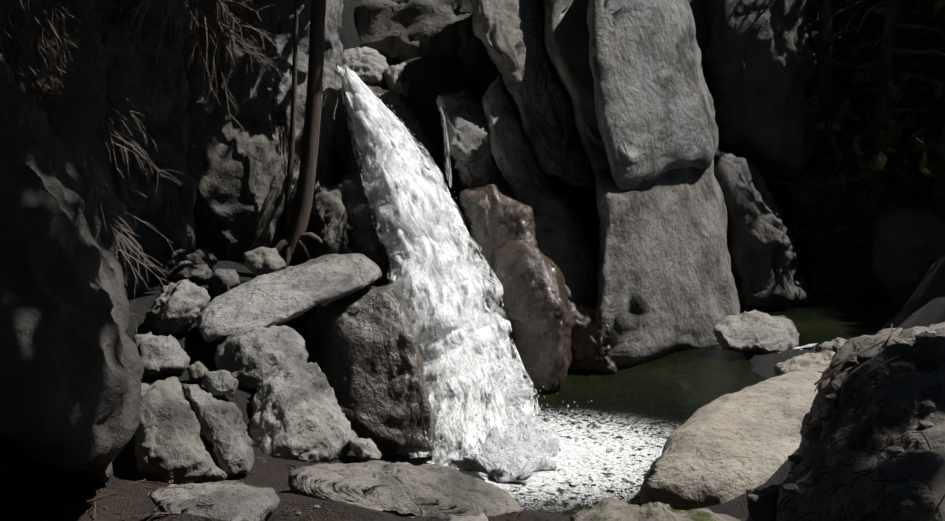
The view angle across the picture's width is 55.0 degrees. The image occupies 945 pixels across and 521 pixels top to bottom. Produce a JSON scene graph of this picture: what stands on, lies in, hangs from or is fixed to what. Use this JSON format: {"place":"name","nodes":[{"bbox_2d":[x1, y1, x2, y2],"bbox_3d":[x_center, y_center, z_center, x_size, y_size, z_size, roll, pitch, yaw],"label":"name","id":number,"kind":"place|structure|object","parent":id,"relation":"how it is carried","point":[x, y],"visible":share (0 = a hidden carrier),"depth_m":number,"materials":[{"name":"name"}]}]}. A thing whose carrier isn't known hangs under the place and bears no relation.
{"place":"outdoors","nodes":[
{"label":"outdoors","id":0,"kind":"place"},
{"bbox_2d":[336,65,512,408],"bbox_3d":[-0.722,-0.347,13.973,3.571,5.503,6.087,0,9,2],"label":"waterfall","id":1,"kind":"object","parent":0,"point":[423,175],"depth_m":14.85,"materials":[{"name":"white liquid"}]},
{"bbox_2d":[0,0,944,520],"bbox_3d":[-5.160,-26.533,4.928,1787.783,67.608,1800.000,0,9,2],"label":"ground","id":2,"kind":"structure","parent":0,"point":[428,78],"depth_m":9.18,"materials":[{"name":"soil"}]},
{"bbox_2d":[0,36,144,486],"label":"boulder","id":3,"kind":"object","parent":2,"relation":"on","point":[72,364],"visible":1,"depth_m":5.18,"materials":[{"name":"stone"}]},
{"bbox_2d":[0,0,152,297],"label":"dry branches","id":4,"kind":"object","parent":2,"relation":"on","point":[130,279],"depth_m":12.36,"materials":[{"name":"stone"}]},
{"bbox_2d":[0,0,292,332],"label":"dry branches","id":5,"kind":"object","parent":2,"relation":"on","point":[38,11],"visible":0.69,"depth_m":10.33,"materials":[{"name":"brown plant"}]},
{"bbox_2d":[94,0,198,267],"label":"cliff","id":6,"kind":"structure","parent":2,"relation":"on","point":[165,210],"depth_m":13.63,"materials":[{"name":"stone"}]},
{"bbox_2d":[134,376,228,484],"bbox_3d":[-2.480,1.466,7.632,0.758,0.897,1.332,-4,10,-24],"label":"rock","id":7,"kind":"object","parent":2,"relation":"on","point":[173,446],"visible":0.73,"depth_m":7.20,"materials":[{"name":"stone"}]},
{"bbox_2d":[133,332,189,378],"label":"rock","id":8,"kind":"object","parent":7,"relation":"on","point":[161,355],"visible":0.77,"depth_m":9.24,"materials":[{"name":"stone"}]},
{"bbox_2d":[143,279,209,334],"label":"rock","id":9,"kind":"object","parent":8,"relation":"on","point":[182,305],"visible":1,"depth_m":10.56,"materials":[{"name":"stone"}]},
{"bbox_2d":[151,246,217,284],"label":"rock","id":10,"kind":"object","parent":2,"relation":"on","point":[172,259],"visible":0.46,"depth_m":13.29,"materials":[{"name":"stone"}]},
{"bbox_2d":[166,260,212,284],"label":"rock","id":11,"kind":"object","parent":2,"relation":"on","point":[196,273],"visible":0.81,"depth_m":12.59,"materials":[{"name":"stone"}]},
{"bbox_2d":[187,361,207,381],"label":"rock","id":12,"kind":"object","parent":2,"relation":"on","point":[197,370],"visible":0.81,"depth_m":8.73,"materials":[{"name":"stone"}]},
{"bbox_2d":[149,480,279,520],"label":"rock","id":13,"kind":"object","parent":2,"relation":"on","point":[249,502],"visible":0.85,"depth_m":5.14,"materials":[{"name":"stone"}]},
{"bbox_2d":[181,383,253,476],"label":"rock","id":14,"kind":"object","parent":2,"relation":"on","point":[223,429],"visible":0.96,"depth_m":7.52,"materials":[{"name":"stone"}]},
{"bbox_2d":[202,370,238,396],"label":"rock","id":15,"kind":"object","parent":2,"relation":"on","point":[220,383],"visible":1,"depth_m":8.50,"materials":[{"name":"stone"}]},
{"bbox_2d":[205,269,240,293],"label":"rock","id":16,"kind":"object","parent":2,"relation":"on","point":[220,281],"visible":0.96,"depth_m":11.96,"materials":[{"name":"stone"}]},
{"bbox_2d":[181,0,285,259],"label":"cliff","id":17,"kind":"structure","parent":2,"relation":"on","point":[235,172],"depth_m":15.05,"materials":[{"name":"stone"}]},
{"bbox_2d":[243,247,285,275],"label":"rock","id":18,"kind":"object","parent":2,"relation":"on","point":[260,261],"visible":0.9,"depth_m":12.34,"materials":[{"name":"stone"}]},
{"bbox_2d":[275,0,325,268],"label":"tree stem","id":19,"kind":"object","parent":2,"relation":"on","point":[296,235],"visible":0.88,"depth_m":14.26,"materials":[{"name":"brown plant"}]},
{"bbox_2d":[249,356,357,461],"bbox_3d":[-1.728,1.531,8.922,1.081,1.046,1.571,-3,10,-19],"label":"rock","id":20,"kind":"object","parent":2,"relation":"on","point":[298,414],"visible":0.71,"depth_m":8.47,"materials":[{"name":"stone"}]},
{"bbox_2d":[214,325,308,393],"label":"round rock","id":21,"kind":"object","parent":20,"relation":"on","point":[247,358],"visible":0.67,"depth_m":9.48,"materials":[{"name":"stone"}]},
{"bbox_2d":[197,253,381,342],"bbox_3d":[-2.279,0.404,11.222,2.563,0.848,1.626,-7,11,-37],"label":"rock slab","id":22,"kind":"object","parent":21,"relation":"on","point":[286,294],"visible":0.96,"depth_m":10.75,"materials":[{"name":"stone"}]},
{"bbox_2d":[283,303,327,327],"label":"rock","id":23,"kind":"object","parent":2,"relation":"on","point":[302,319],"visible":0.21,"depth_m":11.98,"materials":[{"name":"stone"}]},
{"bbox_2d":[271,0,344,253],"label":"cliff","id":24,"kind":"structure","parent":2,"relation":"on","point":[327,169],"depth_m":16.15,"materials":[{"name":"stone"}]},
{"bbox_2d":[333,81,346,174],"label":"rock","id":25,"kind":"object","parent":2,"relation":"on","point":[340,136],"visible":0.29,"depth_m":16.76,"materials":[{"name":"stone"}]},
{"bbox_2d":[311,182,371,285],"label":"rock","id":26,"kind":"object","parent":2,"relation":"on","point":[333,229],"visible":0.65,"depth_m":14.34,"materials":[{"name":"stone"}]},
{"bbox_2d":[348,438,380,461],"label":"rock","id":27,"kind":"object","parent":2,"relation":"on","point":[364,450],"visible":0.96,"depth_m":8.40,"materials":[{"name":"stone"}]},
{"bbox_2d":[342,46,389,88],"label":"rock","id":28,"kind":"object","parent":2,"relation":"on","point":[367,66],"visible":0.48,"depth_m":17.97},
{"bbox_2d":[341,169,391,283],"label":"rock","id":29,"kind":"object","parent":2,"relation":"on","point":[363,237],"visible":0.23,"depth_m":14.73,"materials":[{"name":"stone"}]},
{"bbox_2d":[305,282,436,459],"bbox_3d":[-1.329,1.478,11.595,1.547,2.376,2.269,-2,9,-11],"label":"rock block","id":30,"kind":"object","parent":2,"relation":"on","point":[366,356],"visible":0.71,"depth_m":10.86,"materials":[{"name":"stone"}]},
{"bbox_2d":[384,62,409,98],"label":"rock","id":31,"kind":"object","parent":2,"relation":"on","point":[392,73],"visible":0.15,"depth_m":17.70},
{"bbox_2d":[288,460,521,519],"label":"rock","id":32,"kind":"object","parent":2,"relation":"on","point":[435,489],"visible":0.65,"depth_m":6.31,"materials":[{"name":"stone"}]},
{"bbox_2d":[354,0,472,63],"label":"rock","id":33,"kind":"object","parent":2,"relation":"on","point":[397,31],"visible":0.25,"depth_m":18.92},
{"bbox_2d":[342,82,493,356],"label":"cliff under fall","id":34,"kind":"structure","parent":2,"relation":"on","point":[405,114],"depth_m":16.41,"materials":[{"name":"stone"}]},
{"bbox_2d":[459,183,537,277],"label":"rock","id":35,"kind":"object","parent":34,"relation":"on","point":[495,216],"visible":0.62,"depth_m":14.93,"materials":[{"name":"stone"}]},
{"bbox_2d":[445,512,487,520],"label":"rock","id":36,"kind":"object","parent":2,"relation":"on","point":[482,516],"visible":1,"depth_m":5.42,"materials":[{"name":"stone"}]},
{"bbox_2d":[0,330,936,520],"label":"litter chips","id":37,"kind":"object","parent":2,"relation":"on","point":[892,487],"visible":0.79,"depth_m":4.31,"materials":[{"name":"wood"}]},
{"bbox_2d":[0,315,944,520],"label":"litter twigs","id":38,"kind":"object","parent":2,"relation":"on","point":[795,492],"visible":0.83,"depth_m":4.39,"materials":[{"name":"brown wood"}]},
{"bbox_2d":[436,88,512,192],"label":"rock","id":39,"kind":"object","parent":2,"relation":"on","point":[466,128],"visible":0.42,"depth_m":16.04,"materials":[{"name":"stone"}]},
{"bbox_2d":[439,106,451,187],"bbox_3d":[-0.452,-1.986,15.818,0.174,1.447,1.295,-1,9,-9],"label":"waterfall trickle","id":40,"kind":"object","parent":39,"relation":"attached to","point":[444,123],"visible":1,"depth_m":15.67,"materials":[{"name":"white liquid"}]},
{"bbox_2d":[339,88,615,464],"bbox_3d":[-0.213,-0.140,13.517,2.924,4.976,6.972,-2,9,-12],"label":"waterfall spray","id":41,"kind":"object","parent":2,"relation":"on","point":[505,377],"visible":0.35,"depth_m":11.56,"materials":[{"name":"white liquid"}]},
{"bbox_2d":[336,65,542,459],"bbox_3d":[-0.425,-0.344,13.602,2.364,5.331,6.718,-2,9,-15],"label":"waterfall","id":42,"kind":"structure","parent":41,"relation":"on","point":[430,215],"depth_m":13.39,"materials":[{"name":"white liquid"}]},
{"bbox_2d":[457,10,499,90],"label":"rock","id":43,"kind":"object","parent":2,"relation":"on","point":[473,53],"visible":0.17,"depth_m":18.43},
{"bbox_2d":[481,73,561,196],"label":"rock","id":44,"kind":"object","parent":2,"relation":"on","point":[512,153],"depth_m":16.20,"materials":[{"name":"stone"}]},
{"bbox_2d":[470,0,595,188],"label":"rock","id":45,"kind":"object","parent":2,"relation":"on","point":[510,34],"depth_m":16.49,"materials":[{"name":"stone"}]},
{"bbox_2d":[491,239,574,392],"bbox_3d":[0.976,0.934,14.700,1.372,2.550,2.623,0,9,2],"label":"rock","id":46,"kind":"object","parent":2,"relation":"on","point":[537,308],"visible":0.73,"depth_m":13.83,"materials":[{"name":"stone"}]},
{"bbox_2d":[513,178,598,308],"bbox_3d":[1.613,0.068,16.500,1.795,3.190,2.991,0,9,2],"label":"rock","id":47,"kind":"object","parent":2,"relation":"on","point":[566,246],"depth_m":15.52,"materials":[{"name":"stone"}]},
{"bbox_2d":[568,298,616,373],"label":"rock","id":48,"kind":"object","parent":47,"relation":"attached to","point":[586,332],"visible":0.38,"depth_m":14.69,"materials":[{"name":"stone"}]},
{"bbox_2d":[541,0,610,175],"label":"cliff","id":49,"kind":"structure","parent":2,"relation":"on","point":[566,34],"depth_m":16.32,"materials":[{"name":"stone"}]},
{"bbox_2d":[570,498,739,520],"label":"mossy rock","id":50,"kind":"object","parent":2,"relation":"on","point":[604,509],"visible":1,"depth_m":6.08,"materials":[{"name":"stone"}]},
{"bbox_2d":[595,158,739,367],"bbox_3d":[3.493,0.021,17.157,6.109,4.128,2.615,-8,12,-40],"label":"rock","id":51,"kind":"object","parent":2,"relation":"on","point":[665,282],"depth_m":15.79,"materials":[{"name":"stone"}]},
{"bbox_2d":[586,0,718,189],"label":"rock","id":52,"kind":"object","parent":51,"relation":"on","point":[654,109],"depth_m":15.94,"materials":[{"name":"stone"}]},
{"bbox_2d":[688,0,712,94],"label":"rock","id":53,"kind":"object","parent":2,"relation":"on","point":[703,34],"depth_m":21.99,"materials":[{"name":"stone"}]},
{"bbox_2d":[640,365,828,509],"bbox_3d":[4.332,2.469,11.727,2.578,1.691,6.296,6,11,35],"label":"bank rock","id":54,"kind":"object","parent":2,"relation":"on","point":[723,448],"visible":0.38,"depth_m":9.98,"materials":[{"name":"stone"}]},
{"bbox_2d":[713,310,799,353],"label":"pool rock","id":55,"kind":"object","parent":2,"relation":"on","point":[756,331],"visible":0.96,"depth_m":15.71,"materials":[{"name":"stone"}]},
{"bbox_2d":[702,0,816,183],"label":"cliff","id":56,"kind":"structure","parent":2,"relation":"on","point":[761,93],"depth_m":21.09,"materials":[{"name":"stone"}]},
{"bbox_2d":[714,151,812,309],"bbox_3d":[6.611,-0.330,20.700,2.306,4.306,3.556,4,10,24],"label":"rock","id":57,"kind":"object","parent":2,"relation":"on","point":[765,268],"depth_m":19.35,"materials":[{"name":"stone"}]},
{"bbox_2d":[746,484,781,520],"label":"dark rock","id":58,"kind":"object","parent":2,"relation":"on","point":[762,505],"visible":0.71,"depth_m":5.16,"materials":[{"name":"stone"}]},
{"bbox_2d":[773,348,834,376],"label":"bank rock","id":59,"kind":"object","parent":2,"relation":"on","point":[807,361],"visible":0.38,"depth_m":14.02,"materials":[{"name":"stone"}]},
{"bbox_2d":[808,6,852,28],"bbox_3d":[11.559,-12.768,30.184,6.554,17.016,4.990,4,10,24],"label":"tree","id":60,"kind":"object","parent":2,"relation":"on","point":[813,12],"visible":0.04,"depth_m":30.55,"materials":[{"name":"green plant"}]},
{"bbox_2d":[818,337,846,351],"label":"pool rock","id":61,"kind":"object","parent":2,"relation":"on","point":[826,344],"visible":0.23,"depth_m":16.11,"materials":[{"name":"stone"}]},
{"bbox_2d":[784,173,888,293],"bbox_3d":[9.992,-0.148,23.158,4.654,4.348,4.314,0,9,2],"label":"rock","id":62,"kind":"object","parent":2,"relation":"on","point":[830,272],"depth_m":21.54,"materials":[{"name":"stone"}]},
{"bbox_2d":[744,0,934,258],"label":"tree","id":63,"kind":"object","parent":2,"relation":"on","point":[827,71],"visible":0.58,"depth_m":21.84,"materials":[{"name":"green plant"}]},
{"bbox_2d":[765,0,944,255],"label":"tree","id":64,"kind":"object","parent":2,"relation":"on","point":[887,80],"visible":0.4,"depth_m":21.30,"materials":[{"name":"green plant"}]},
{"bbox_2d":[808,0,907,98],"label":"tree","id":65,"kind":"object","parent":2,"relation":"on","point":[847,34],"visible":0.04,"depth_m":23.83,"materials":[{"name":"green plant"}]},
{"bbox_2d":[776,322,944,520],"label":"boulder","id":66,"kind":"object","parent":2,"relation":"on","point":[810,481],"visible":0.77,"depth_m":4.09,"materials":[{"name":"stone"}]},
{"bbox_2d":[812,24,930,196],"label":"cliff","id":67,"kind":"structure","parent":2,"relation":"on","point":[845,89],"depth_m":25.20,"materials":[{"name":"stone"}]},
{"bbox_2d":[803,0,944,283],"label":"tree","id":68,"kind":"object","parent":2,"relation":"on","point":[926,165],"visible":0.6,"depth_m":21.04,"materials":[{"name":"green plant"}]},
{"bbox_2d":[869,4,901,31],"bbox_3d":[12.637,-10.132,26.848,8.149,15.294,6.500,0,9,2],"label":"tree","id":69,"kind":"object","parent":2,"relation":"on","point":[872,19],"depth_m":25.79,"materials":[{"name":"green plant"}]},
{"bbox_2d":[832,0,941,188],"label":"tree","id":70,"kind":"object","parent":2,"relation":"on","point":[864,29],"visible":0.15,"depth_m":24.61,"materials":[{"name":"green plant"}]},
{"bbox_2d":[834,0,944,205],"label":"tree","id":71,"kind":"object","parent":2,"relation":"on","point":[846,135],"visible":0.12,"depth_m":22.81,"materials":[{"name":"green plant"}]},
{"bbox_2d":[837,6,943,159],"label":"tree","id":72,"kind":"object","parent":2,"relation":"on","point":[912,36],"visible":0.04,"depth_m":26.61,"materials":[{"name":"green plant"}]},
{"bbox_2d":[867,207,944,308],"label":"rock","id":73,"kind":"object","parent":2,"relation":"on","point":[908,241],"depth_m":19.59,"materials":[{"name":"stone"}]},
{"bbox_2d":[892,118,943,203],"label":"tree","id":74,"kind":"object","parent":2,"relation":"on","point":[905,135],"visible":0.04,"depth_m":22.76,"materials":[{"name":"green plant"}]},
{"bbox_2d":[907,0,944,131],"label":"tree","id":75,"kind":"object","parent":2,"relation":"on","point":[940,79],"depth_m":25.58,"materials":[{"name":"green plant"}]},
{"bbox_2d":[379,285,901,515],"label":"pool water","id":76,"kind":"structure","parent":0,"point":[650,406],"depth_m":13.01,"materials":[{"name":"white liquid"}]},
{"bbox_2d":[440,405,559,483],"bbox_3d":[0.326,2.327,11.562,1.584,0.754,2.729,0,9,2],"label":"water splash","id":77,"kind":"object","parent":76,"relation":"on","point":[525,463],"visible":0.44,"depth_m":10.86,"materials":[{"name":"white liquid"}]},
{"bbox_2d":[481,361,536,411],"bbox_3d":[0.280,1.935,13.306,1.343,1.094,3.010,0,9,2],"label":"water splash","id":78,"kind":"object","parent":76,"relation":"on","point":[499,375],"visible":0.12,"depth_m":12.51,"materials":[{"name":"white liquid"}]},
{"bbox_2d":[779,343,817,352],"bbox_3d":[6.014,1.538,16.350,2.399,0.229,0.552,-8,12,-42],"label":"rapids outflow","id":79,"kind":"object","parent":76,"relation":"in","point":[805,346],"visible":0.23,"depth_m":16.27,"materials":[{"name":"white liquid"}]}
]}

